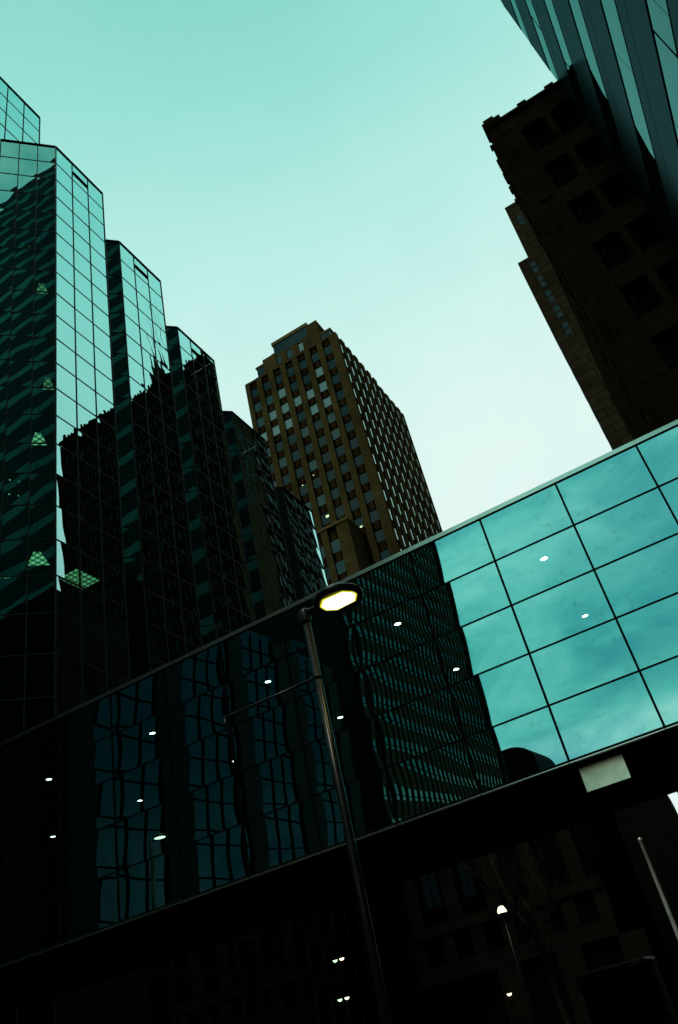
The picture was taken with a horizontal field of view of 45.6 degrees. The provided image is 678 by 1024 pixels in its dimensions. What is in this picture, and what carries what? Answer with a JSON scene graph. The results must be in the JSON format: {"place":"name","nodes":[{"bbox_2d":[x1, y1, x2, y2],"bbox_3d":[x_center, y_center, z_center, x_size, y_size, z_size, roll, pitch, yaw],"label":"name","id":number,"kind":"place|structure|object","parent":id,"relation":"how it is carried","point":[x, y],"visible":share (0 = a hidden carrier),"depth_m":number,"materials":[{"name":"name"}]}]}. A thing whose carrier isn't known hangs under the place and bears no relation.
{"place":"outdoors","nodes":[
{"label":"outdoors","id":0,"kind":"place"},
{"bbox_2d":[0,76,378,1023],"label":"stepped tower","id":1,"kind":"structure","parent":0,"point":[152,518],"depth_m":45.03,"materials":[{"name":"teal glass"}]},
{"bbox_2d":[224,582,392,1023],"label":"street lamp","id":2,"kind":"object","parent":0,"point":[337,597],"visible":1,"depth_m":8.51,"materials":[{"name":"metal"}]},
{"bbox_2d":[0,0,677,812],"label":"sky","id":3,"kind":"structure","parent":0,"point":[278,167],"materials":[{"name":"teal"}]},
{"bbox_2d":[500,0,677,249],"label":"ribbon tower","id":4,"kind":"structure","parent":0,"point":[612,66],"depth_m":29.07,"materials":[{"name":"teal glass"}]},
{"bbox_2d":[562,956,674,1023],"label":"bus shelter","id":5,"kind":"object","parent":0,"point":[632,994],"visible":1,"depth_m":26.21,"materials":[{"name":"metal"}]},
{"label":"road","id":6,"kind":"structure","parent":0,"visible":0},
{"bbox_2d":[0,419,677,1007],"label":"skybridge","id":7,"kind":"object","parent":6,"relation":"on","point":[494,679],"visible":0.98,"depth_m":18.44,"materials":[{"name":"teal glass"}]},
{"bbox_2d":[578,753,631,792],"bbox_3d":[5.126,5.034,15.564,0.900,0.501,0.072,-27,-37,18],"label":"hanging sign","id":8,"kind":"object","parent":7,"relation":"hanging from","point":[610,771],"visible":1,"depth_m":15.53,"materials":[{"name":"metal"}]},
{"bbox_2d":[457,836,574,1023],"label":"bare tree","id":9,"kind":"object","parent":6,"relation":"on","point":[538,943],"visible":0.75,"depth_m":30.17,"materials":[{"name":"brown plant"}]},
{"bbox_2d":[354,813,677,1023],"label":"pilastered building","id":10,"kind":"structure","parent":6,"relation":"on","point":[445,951],"depth_m":41.81,"materials":[{"name":"brick"}]},
{"bbox_2d":[420,872,442,909],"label":"window","id":11,"kind":"structure","parent":10,"relation":"in","point":[429,884],"depth_m":44.26,"materials":[{"name":"glass"}]},
{"bbox_2d":[457,860,480,897],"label":"window","id":12,"kind":"structure","parent":10,"relation":"in","point":[470,884],"depth_m":43.45,"materials":[{"name":"black glass"}]},
{"bbox_2d":[496,847,520,885],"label":"window","id":13,"kind":"structure","parent":10,"relation":"in","point":[502,851],"depth_m":42.96,"materials":[{"name":"black glass"}]},
{"bbox_2d":[535,834,561,872],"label":"window","id":14,"kind":"structure","parent":10,"relation":"in","point":[555,863],"depth_m":42.12,"materials":[{"name":"black glass"}]},
{"bbox_2d":[575,820,603,859],"bbox_3d":[12.588,15.771,42.178,0.900,4.400,0.039,-27,-37,18],"label":"window","id":15,"kind":"structure","parent":10,"relation":"in","point":[586,832],"depth_m":41.39,"materials":[{"name":"black glass"}]},
{"bbox_2d":[498,906,535,1023],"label":"globe lamp","id":16,"kind":"object","parent":6,"relation":"on","point":[502,911],"visible":0.85,"depth_m":36.10,"materials":[{"name":"metal"}]},
{"bbox_2d":[613,795,677,979],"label":"dim office building","id":17,"kind":"structure","parent":6,"relation":"on","point":[653,824],"depth_m":52.92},
{"bbox_2d":[638,837,677,939],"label":"steel post","id":18,"kind":"object","parent":6,"relation":"on","point":[664,901],"visible":1,"depth_m":22.49,"materials":[{"name":"grey metal"}]},
{"label":"ground","id":19,"kind":"structure","parent":0,"visible":0},
{"bbox_2d":[245,320,442,584],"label":"brown highrise","id":20,"kind":"structure","parent":19,"relation":"on","point":[329,424],"depth_m":141.85,"materials":[{"name":"concrete"}]},
{"bbox_2d":[251,388,258,397],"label":"window","id":21,"kind":"structure","parent":20,"relation":"in","point":[254,392],"depth_m":154.45,"materials":[{"name":"teal glass"}]},
{"bbox_2d":[254,402,261,412],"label":"window","id":22,"kind":"structure","parent":20,"relation":"in","point":[257,407],"depth_m":152.20,"materials":[{"name":"glass"}]},
{"bbox_2d":[257,417,264,427],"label":"window","id":23,"kind":"structure","parent":20,"relation":"in","point":[260,422],"depth_m":150.05,"materials":[{"name":"teal glass"}]},
{"bbox_2d":[261,432,267,440],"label":"window","id":24,"kind":"structure","parent":20,"relation":"in","point":[264,435],"depth_m":147.94,"materials":[{"name":"teal glass"}]},
{"bbox_2d":[263,381,270,391],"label":"window","id":25,"kind":"structure","parent":20,"relation":"in","point":[266,385],"depth_m":153.59,"materials":[{"name":"teal glass"}]},
{"bbox_2d":[266,395,273,405],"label":"window","id":26,"kind":"structure","parent":20,"relation":"in","point":[269,400],"depth_m":151.33,"materials":[{"name":"glass"}]},
{"bbox_2d":[269,410,276,420],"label":"window","id":27,"kind":"structure","parent":20,"relation":"in","point":[272,415],"depth_m":149.21,"materials":[{"name":"glass"}]},
{"bbox_2d":[272,425,279,436],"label":"window","id":28,"kind":"structure","parent":20,"relation":"in","point":[275,430],"depth_m":147.00,"materials":[{"name":"teal glass"}]},
{"bbox_2d":[275,441,282,452],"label":"window","id":29,"kind":"structure","parent":20,"relation":"in","point":[279,446],"depth_m":144.92,"materials":[{"name":"teal glass"}]},
{"bbox_2d":[275,374,282,384],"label":"window","id":30,"kind":"structure","parent":20,"relation":"in","point":[278,378],"depth_m":152.74,"materials":[{"name":"blue glass"}]},
{"bbox_2d":[276,356,281,364],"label":"crown window","id":31,"kind":"structure","parent":20,"relation":"in","point":[278,359],"depth_m":155.38,"materials":[{"name":"blue glass"}]},
{"bbox_2d":[278,388,285,398],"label":"window","id":32,"kind":"structure","parent":20,"relation":"in","point":[281,393],"depth_m":150.49,"materials":[{"name":"teal glass"}]},
{"bbox_2d":[278,457,286,468],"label":"window","id":33,"kind":"structure","parent":20,"relation":"in","point":[282,462],"depth_m":142.69,"materials":[{"name":"teal glass"}]},
{"bbox_2d":[281,402,288,413],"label":"window","id":34,"kind":"structure","parent":20,"relation":"in","point":[285,408],"depth_m":148.33,"materials":[{"name":"glass"}]},
{"bbox_2d":[282,473,290,485],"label":"window","id":35,"kind":"structure","parent":20,"relation":"in","point":[286,479],"depth_m":140.51,"materials":[{"name":"teal glass"}]},
{"bbox_2d":[284,418,292,429],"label":"window","id":36,"kind":"structure","parent":20,"relation":"in","point":[288,423],"depth_m":146.21,"materials":[{"name":"teal glass"}]},
{"bbox_2d":[287,349,293,358],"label":"crown window","id":37,"kind":"structure","parent":20,"relation":"in","point":[290,353],"depth_m":154.55,"materials":[{"name":"blue glass"}]},
{"bbox_2d":[287,366,294,377],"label":"window","id":38,"kind":"structure","parent":20,"relation":"in","point":[290,371],"depth_m":151.82,"materials":[{"name":"teal glass"}]},
{"bbox_2d":[288,433,295,444],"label":"window","id":39,"kind":"structure","parent":20,"relation":"in","point":[291,439],"depth_m":144.02,"materials":[{"name":"teal glass"}]},
{"bbox_2d":[290,380,297,391],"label":"window","id":40,"kind":"structure","parent":20,"relation":"in","point":[294,386],"depth_m":149.64,"materials":[{"name":"teal glass"}]},
{"bbox_2d":[291,450,299,461],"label":"window","id":41,"kind":"structure","parent":20,"relation":"in","point":[295,455],"depth_m":141.82,"materials":[{"name":"teal glass"}]},
{"bbox_2d":[293,396,301,406],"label":"window","id":42,"kind":"structure","parent":20,"relation":"in","point":[297,401],"depth_m":147.50,"materials":[{"name":"glass"}]},
{"bbox_2d":[295,466,303,478],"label":"window","id":43,"kind":"structure","parent":20,"relation":"in","point":[299,471],"depth_m":139.65,"materials":[{"name":"teal glass"}]},
{"bbox_2d":[298,343,303,351],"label":"crown window","id":44,"kind":"structure","parent":20,"relation":"in","point":[301,348],"depth_m":153.75,"materials":[{"name":"blue glass"}]},
{"bbox_2d":[297,410,305,421],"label":"window","id":45,"kind":"structure","parent":20,"relation":"in","point":[301,416],"depth_m":145.32,"materials":[{"name":"glass"}]},
{"bbox_2d":[299,359,306,369],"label":"window","id":46,"kind":"structure","parent":20,"relation":"in","point":[302,364],"depth_m":150.98,"materials":[{"name":"blue glass"}]},
{"bbox_2d":[299,483,307,495],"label":"window","id":47,"kind":"structure","parent":20,"relation":"in","point":[303,489],"depth_m":137.49,"materials":[{"name":"blue glass"}]},
{"bbox_2d":[301,426,308,437],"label":"window","id":48,"kind":"structure","parent":20,"relation":"in","point":[304,432],"depth_m":143.14,"materials":[{"name":"teal glass"}]},
{"bbox_2d":[302,374,310,384],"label":"window","id":49,"kind":"structure","parent":20,"relation":"in","point":[306,379],"depth_m":148.81,"materials":[{"name":"teal glass"}]},
{"bbox_2d":[304,443,312,454],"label":"window","id":50,"kind":"structure","parent":20,"relation":"in","point":[308,448],"depth_m":140.99,"materials":[{"name":"teal glass"}]},
{"bbox_2d":[306,388,314,399],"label":"window","id":51,"kind":"structure","parent":20,"relation":"in","point":[310,393],"depth_m":146.64,"materials":[{"name":"teal glass"}]},
{"bbox_2d":[308,459,316,471],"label":"window","id":52,"kind":"structure","parent":20,"relation":"in","point":[312,464],"depth_m":138.84,"materials":[{"name":"teal glass"}]},
{"bbox_2d":[310,403,318,414],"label":"window","id":53,"kind":"structure","parent":20,"relation":"in","point":[314,409],"depth_m":144.49,"materials":[{"name":"glass"}]},
{"bbox_2d":[311,352,319,362],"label":"window","id":54,"kind":"structure","parent":20,"relation":"in","point":[315,357],"depth_m":150.12,"materials":[{"name":"blue glass"}]},
{"bbox_2d":[312,477,321,488],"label":"window","id":55,"kind":"structure","parent":20,"relation":"in","point":[316,482],"depth_m":136.65,"materials":[{"name":"blue glass"}]},
{"bbox_2d":[314,419,322,430],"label":"window","id":56,"kind":"structure","parent":20,"relation":"in","point":[317,424],"depth_m":142.27,"materials":[{"name":"teal glass"}]},
{"bbox_2d":[315,366,323,377],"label":"window","id":57,"kind":"structure","parent":20,"relation":"in","point":[319,371],"depth_m":147.94,"materials":[{"name":"teal glass"}]},
{"bbox_2d":[316,494,325,506],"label":"window","id":58,"kind":"structure","parent":20,"relation":"in","point":[320,499],"depth_m":134.50,"materials":[{"name":"blue glass"}]},
{"bbox_2d":[318,435,326,446],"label":"window","id":59,"kind":"structure","parent":20,"relation":"in","point":[322,441],"depth_m":140.10,"materials":[{"name":"teal glass"}]},
{"bbox_2d":[318,381,327,391],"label":"window","id":60,"kind":"structure","parent":20,"relation":"in","point":[322,386],"depth_m":145.75,"materials":[{"name":"teal glass"}]},
{"bbox_2d":[321,547,325,558],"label":"wing window","id":61,"kind":"structure","parent":20,"relation":"in","point":[322,549],"depth_m":123.59,"materials":[{"name":"blue glass"}]},
{"bbox_2d":[320,512,329,525],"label":"window","id":62,"kind":"structure","parent":20,"relation":"in","point":[324,520],"depth_m":132.25,"materials":[{"name":"blue glass"}]},
{"bbox_2d":[321,452,330,463],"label":"window","id":63,"kind":"structure","parent":20,"relation":"in","point":[326,458],"depth_m":137.93,"materials":[{"name":"teal glass"}]},
{"bbox_2d":[323,396,331,407],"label":"window","id":64,"kind":"structure","parent":20,"relation":"in","point":[327,401],"depth_m":143.60,"materials":[{"name":"glass"}]},
{"bbox_2d":[325,567,329,579],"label":"wing window","id":65,"kind":"structure","parent":20,"relation":"in","point":[327,571],"depth_m":121.48,"materials":[{"name":"blue glass"}]},
{"bbox_2d":[324,345,331,355],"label":"window","id":66,"kind":"structure","parent":20,"relation":"in","point":[327,350],"depth_m":149.24,"materials":[{"name":"glass"}]},
{"bbox_2d":[326,469,334,481],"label":"window","id":67,"kind":"structure","parent":20,"relation":"in","point":[330,475],"depth_m":135.79,"materials":[{"name":"teal glass"}]},
{"bbox_2d":[327,412,335,423],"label":"window","id":68,"kind":"structure","parent":20,"relation":"in","point":[331,418],"depth_m":141.40,"materials":[{"name":"glass"}]},
{"bbox_2d":[327,359,336,369],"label":"window","id":69,"kind":"structure","parent":20,"relation":"in","point":[331,364],"depth_m":147.07,"materials":[{"name":"blue glass"}]},
{"bbox_2d":[330,487,339,499],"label":"window","id":70,"kind":"structure","parent":20,"relation":"in","point":[335,494],"depth_m":133.63,"materials":[{"name":"blue glass"}]},
{"bbox_2d":[331,428,339,439],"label":"window","id":71,"kind":"structure","parent":20,"relation":"in","point":[335,434],"depth_m":139.25,"materials":[{"name":"teal glass"}]},
{"bbox_2d":[330,539,340,553],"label":"wing window","id":72,"kind":"structure","parent":20,"relation":"in","point":[335,545],"depth_m":122.90,"materials":[{"name":"blue glass"}]},
{"bbox_2d":[331,374,340,384],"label":"window","id":73,"kind":"structure","parent":20,"relation":"in","point":[335,379],"depth_m":144.90,"materials":[{"name":"teal glass"}]},
{"bbox_2d":[335,505,344,518],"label":"window","id":74,"kind":"structure","parent":20,"relation":"in","point":[339,511],"depth_m":131.39,"materials":[{"name":"blue glass"}]},
{"bbox_2d":[335,444,344,456],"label":"window","id":75,"kind":"structure","parent":20,"relation":"in","point":[339,450],"depth_m":137.15,"materials":[{"name":"teal glass"}]},
{"bbox_2d":[336,389,344,400],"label":"window","id":76,"kind":"structure","parent":20,"relation":"in","point":[340,394],"depth_m":142.79,"materials":[{"name":"glass"}]},
{"bbox_2d":[335,560,345,574],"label":"wing window","id":77,"kind":"structure","parent":20,"relation":"in","point":[340,566],"depth_m":120.71,"materials":[{"name":"blue glass"}]},
{"bbox_2d":[340,462,349,474],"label":"window","id":78,"kind":"structure","parent":20,"relation":"in","point":[344,467],"depth_m":134.90,"materials":[{"name":"teal glass"}]},
{"bbox_2d":[340,404,349,416],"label":"window","id":79,"kind":"structure","parent":20,"relation":"in","point":[344,410],"depth_m":140.59,"materials":[{"name":"glass"}]},
{"bbox_2d":[344,479,353,492],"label":"window","id":80,"kind":"structure","parent":20,"relation":"in","point":[349,486],"depth_m":132.74,"materials":[{"name":"blue glass"}]},
{"bbox_2d":[344,420,353,432],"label":"window","id":81,"kind":"structure","parent":20,"relation":"in","point":[349,427],"depth_m":138.43,"materials":[{"name":"teal glass"}]},
{"bbox_2d":[349,497,358,510],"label":"window","id":82,"kind":"structure","parent":20,"relation":"in","point":[354,505],"depth_m":130.55,"materials":[{"name":"blue glass"}]},
{"bbox_2d":[349,437,358,449],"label":"window","id":83,"kind":"structure","parent":20,"relation":"in","point":[353,442],"depth_m":136.25,"materials":[{"name":"teal glass"}]},
{"bbox_2d":[354,454,363,466],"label":"window","id":84,"kind":"structure","parent":20,"relation":"in","point":[358,460],"depth_m":134.07,"materials":[{"name":"teal glass"}]},
{"bbox_2d":[354,516,364,527],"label":"window","id":85,"kind":"structure","parent":20,"relation":"in","point":[359,521],"depth_m":128.50,"materials":[{"name":"blue glass"}]},
{"bbox_2d":[359,472,368,484],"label":"window","id":86,"kind":"structure","parent":20,"relation":"in","point":[363,478],"depth_m":131.90,"materials":[{"name":"teal glass"}]},
{"bbox_2d":[363,536,369,547],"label":"window","id":87,"kind":"structure","parent":20,"relation":"in","point":[366,542],"depth_m":126.11,"materials":[{"name":"black glass"}]},
{"bbox_2d":[363,490,373,503],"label":"window","id":88,"kind":"structure","parent":20,"relation":"in","point":[368,496],"depth_m":129.73,"materials":[{"name":"blue glass"}]},
{"bbox_2d":[368,556,373,565],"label":"window","id":89,"kind":"structure","parent":20,"relation":"in","point":[371,561],"depth_m":124.17,"materials":[{"name":"black glass"}]},
{"bbox_2d":[369,509,379,522],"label":"window","id":90,"kind":"structure","parent":20,"relation":"in","point":[374,516],"depth_m":127.56,"materials":[{"name":"blue glass"}]},
{"bbox_2d":[374,529,384,542],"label":"window","id":91,"kind":"structure","parent":20,"relation":"in","point":[379,535],"depth_m":125.40,"materials":[{"name":"blue glass"}]},
{"bbox_2d":[380,549,389,559],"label":"window","id":92,"kind":"structure","parent":20,"relation":"in","point":[384,554],"depth_m":123.39,"materials":[{"name":"blue glass"}]},
{"bbox_2d":[505,202,634,449],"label":"stone skyscraper","id":93,"kind":"structure","parent":19,"relation":"on","point":[541,278],"depth_m":111.57,"materials":[{"name":"brown stone"}]},
{"bbox_2d":[553,305,559,311],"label":"window","id":94,"kind":"structure","parent":93,"relation":"in","point":[556,308],"depth_m":113.34,"materials":[{"name":"blue glass"}]},
{"bbox_2d":[556,311,562,317],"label":"window","id":95,"kind":"structure","parent":93,"relation":"in","point":[559,314],"depth_m":112.60,"materials":[{"name":"glass"}]},
{"bbox_2d":[562,322,568,328],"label":"window","id":96,"kind":"structure","parent":93,"relation":"in","point":[565,325],"depth_m":111.34,"materials":[{"name":"blue glass"}]},
{"bbox_2d":[565,328,571,334],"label":"window","id":97,"kind":"structure","parent":93,"relation":"in","point":[568,331],"depth_m":110.62,"materials":[{"name":"blue glass"}]},
{"bbox_2d":[528,285,613,449],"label":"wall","id":98,"kind":"structure","parent":93,"relation":"in","point":[528,285],"depth_m":116.66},
{"bbox_2d":[481,81,677,439],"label":"stone office block","id":99,"kind":"structure","parent":19,"relation":"on","point":[608,247],"depth_m":45.20,"materials":[{"name":"stone"}]},
{"bbox_2d":[524,121,556,151],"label":"window","id":100,"kind":"structure","parent":99,"relation":"in","point":[541,136],"depth_m":50.90,"materials":[{"name":"glass"}]},
{"bbox_2d":[546,156,579,187],"bbox_3d":[13.515,-20.377,48.625,1.460,2.580,0.140,-27,-37,18],"label":"window","id":101,"kind":"structure","parent":99,"relation":"in","point":[565,171],"depth_m":48.63,"materials":[{"name":"glass"}]},
{"bbox_2d":[553,104,585,134],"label":"window","id":102,"kind":"structure","parent":99,"relation":"in","point":[570,118],"depth_m":50.31,"materials":[{"name":"glass"}]},
{"bbox_2d":[569,193,604,226],"bbox_3d":[14.282,-17.291,46.437,1.460,2.580,0.140,-27,-37,18],"label":"window","id":103,"kind":"structure","parent":99,"relation":"in","point":[588,210],"depth_m":46.43,"materials":[{"name":"glass"}]},
{"bbox_2d":[577,138,609,169],"bbox_3d":[15.135,-21.201,48.030,1.460,2.580,0.140,-27,-37,18],"label":"window","id":104,"kind":"structure","parent":99,"relation":"in","point":[595,153],"depth_m":48.03,"materials":[{"name":"glass"}]},
{"bbox_2d":[594,234,632,269],"bbox_3d":[15.048,-14.205,44.249,1.460,2.580,0.140,-27,-37,18],"label":"window","id":105,"kind":"structure","parent":99,"relation":"in","point":[613,252],"depth_m":44.22,"materials":[{"name":"glass"}]},
{"bbox_2d":[601,175,637,208],"bbox_3d":[15.902,-18.115,45.842,1.460,2.580,0.140,-27,-37,18],"label":"window","id":106,"kind":"structure","parent":99,"relation":"in","point":[620,191],"depth_m":45.83,"materials":[{"name":"glass"}]},
{"bbox_2d":[621,278,663,317],"bbox_3d":[15.815,-11.119,42.060,1.460,2.580,0.140,-27,-37,18],"label":"window","id":107,"kind":"structure","parent":99,"relation":"in","point":[642,298],"depth_m":42.02,"materials":[{"name":"glass"}]},
{"bbox_2d":[628,215,667,251],"bbox_3d":[16.669,-15.029,43.654,1.460,2.580,0.140,-27,-37,18],"label":"window","id":108,"kind":"structure","parent":99,"relation":"in","point":[647,233],"depth_m":43.62,"materials":[{"name":"glass"}]},
{"bbox_2d":[652,330,677,370],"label":"window","id":109,"kind":"structure","parent":99,"relation":"in","point":[667,346],"depth_m":40.04,"materials":[{"name":"glass"}]},
{"bbox_2d":[656,263,677,298],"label":"window","id":110,"kind":"structure","parent":99,"relation":"in","point":[669,276],"depth_m":41.71,"materials":[{"name":"glass"}]}
]}

